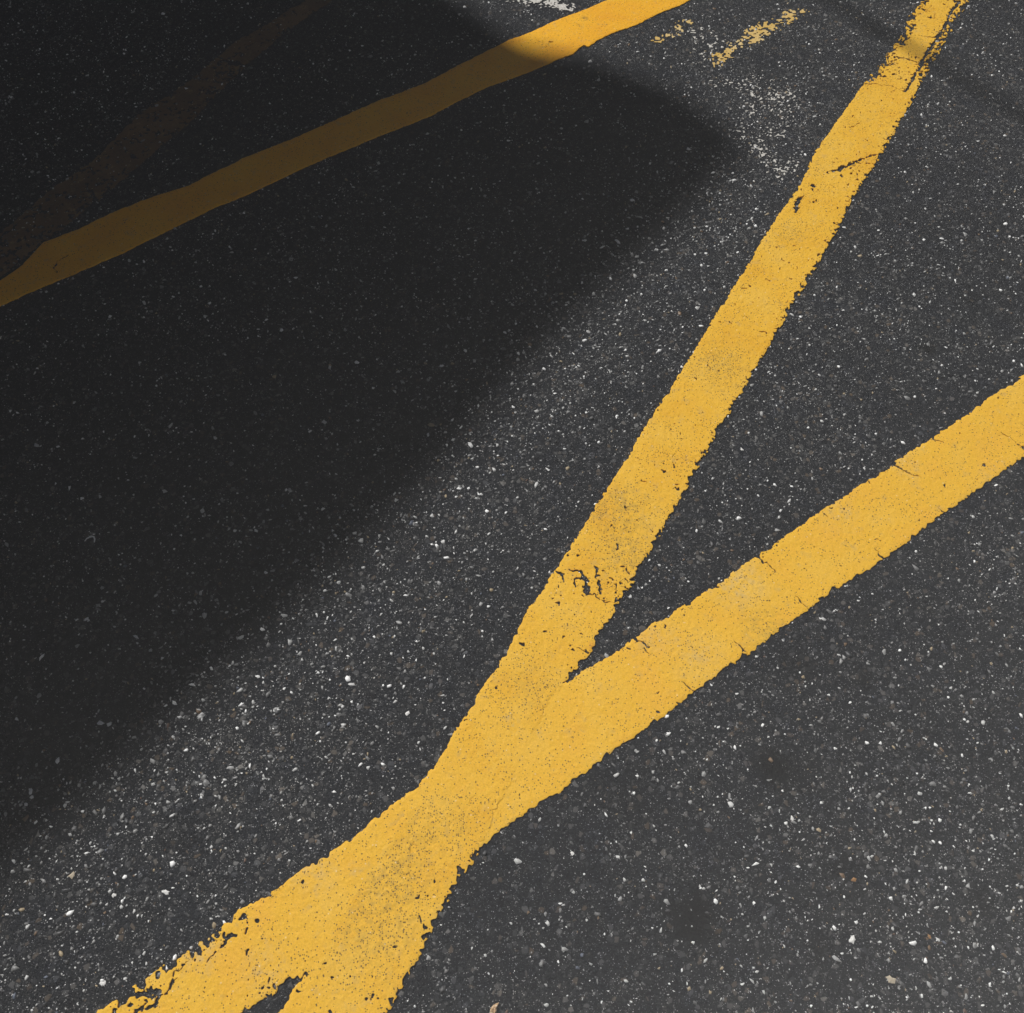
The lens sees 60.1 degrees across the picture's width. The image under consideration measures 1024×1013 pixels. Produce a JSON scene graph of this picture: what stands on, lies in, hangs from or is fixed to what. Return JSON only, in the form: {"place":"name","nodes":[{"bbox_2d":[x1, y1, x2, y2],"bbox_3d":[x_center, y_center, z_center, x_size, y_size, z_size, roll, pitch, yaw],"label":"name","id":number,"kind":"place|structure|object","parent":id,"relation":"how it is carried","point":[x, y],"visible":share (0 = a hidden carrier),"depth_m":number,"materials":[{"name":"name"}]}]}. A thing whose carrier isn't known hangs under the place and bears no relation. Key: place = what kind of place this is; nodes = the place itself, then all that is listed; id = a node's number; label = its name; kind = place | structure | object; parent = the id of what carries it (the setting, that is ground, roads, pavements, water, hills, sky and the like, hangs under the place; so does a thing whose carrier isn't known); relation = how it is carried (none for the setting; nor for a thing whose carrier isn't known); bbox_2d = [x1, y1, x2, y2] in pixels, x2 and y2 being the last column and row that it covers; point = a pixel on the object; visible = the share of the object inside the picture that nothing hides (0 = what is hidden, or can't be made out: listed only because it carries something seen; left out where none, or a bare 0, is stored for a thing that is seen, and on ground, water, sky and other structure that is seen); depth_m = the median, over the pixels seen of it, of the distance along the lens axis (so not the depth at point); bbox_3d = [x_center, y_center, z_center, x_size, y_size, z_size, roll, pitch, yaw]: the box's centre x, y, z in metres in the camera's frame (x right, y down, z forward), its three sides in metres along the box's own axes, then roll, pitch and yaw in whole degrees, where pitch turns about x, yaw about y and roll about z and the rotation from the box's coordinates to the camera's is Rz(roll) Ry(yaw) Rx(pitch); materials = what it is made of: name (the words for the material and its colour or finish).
{"place":"outdoors","nodes":[
{"label":"outdoors","id":0,"kind":"place"},
{"bbox_2d":[0,0,1023,1012],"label":"ground","id":1,"kind":"structure","parent":0,"point":[549,873],"depth_m":1.82,"materials":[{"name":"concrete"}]},
{"bbox_2d":[0,0,330,276],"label":"painted line","id":2,"kind":"object","parent":1,"relation":"on","point":[181,97],"visible":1,"depth_m":2.32,"materials":[{"name":"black paint"}]},
{"bbox_2d":[0,0,689,305],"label":"painted line","id":3,"kind":"object","parent":1,"relation":"on","point":[110,236],"visible":1,"depth_m":2.31,"materials":[{"name":"yellow paint"}]},
{"bbox_2d":[490,1003,498,1012],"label":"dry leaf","id":4,"kind":"object","parent":1,"relation":"on","point":[493,1009],"visible":1,"depth_m":1.39,"materials":[{"name":"beige plant"}]},
{"bbox_2d":[506,0,575,11],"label":"paint remnant","id":5,"kind":"object","parent":1,"relation":"on","point":[551,3],"visible":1,"depth_m":2.59,"materials":[{"name":"white paint"}]},
{"bbox_2d":[97,375,1023,1012],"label":"painted line","id":6,"kind":"object","parent":1,"relation":"on","point":[599,709],"visible":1,"depth_m":1.63,"materials":[{"name":"yellow paint"}]},
{"bbox_2d":[278,0,968,1012],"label":"painted line","id":7,"kind":"object","parent":1,"relation":"on","point":[532,676],"visible":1,"depth_m":1.75,"materials":[{"name":"yellow paint"}]},
{"bbox_2d":[651,20,692,42],"bbox_3d":[0.463,-1.357,2.533,0.049,0.002,0.154,41,69,19],"label":"paint remnant","id":8,"kind":"object","parent":1,"relation":"on","point":[669,35],"visible":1,"depth_m":2.53,"materials":[{"name":"yellow paint"}]},
{"bbox_2d":[670,23,774,95],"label":"paint flecks","id":9,"kind":"object","parent":1,"relation":"on","point":[694,37],"visible":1,"depth_m":2.48,"materials":[{"name":"white paint"}]},
{"bbox_2d":[712,9,809,67],"bbox_3d":[0.697,-1.349,2.528,0.394,0.002,0.069,-37,68,-18],"label":"paint remnant","id":10,"kind":"object","parent":1,"relation":"on","point":[758,32],"visible":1,"depth_m":2.53,"materials":[{"name":"yellow paint"}]},
{"bbox_2d":[729,78,801,184],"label":"paint flecks","id":11,"kind":"object","parent":1,"relation":"on","point":[761,149],"visible":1,"depth_m":2.35,"materials":[{"name":"white paint"}]},
{"bbox_2d":[849,935,855,943],"bbox_3d":[0.553,0.703,1.437,0.009,0.003,0.015,34,67,17],"label":"stone chip","id":12,"kind":"object","parent":1,"relation":"on","point":[852,939],"visible":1,"depth_m":1.44,"materials":[{"name":"white stone"}]},
{"bbox_2d":[886,975,895,983],"bbox_3d":[0.603,0.753,1.410,0.018,0.003,0.012,24,65,12],"label":"stone chip","id":13,"kind":"object","parent":1,"relation":"on","point":[891,979],"visible":1,"depth_m":1.41,"materials":[{"name":"beige stone"}]}
]}

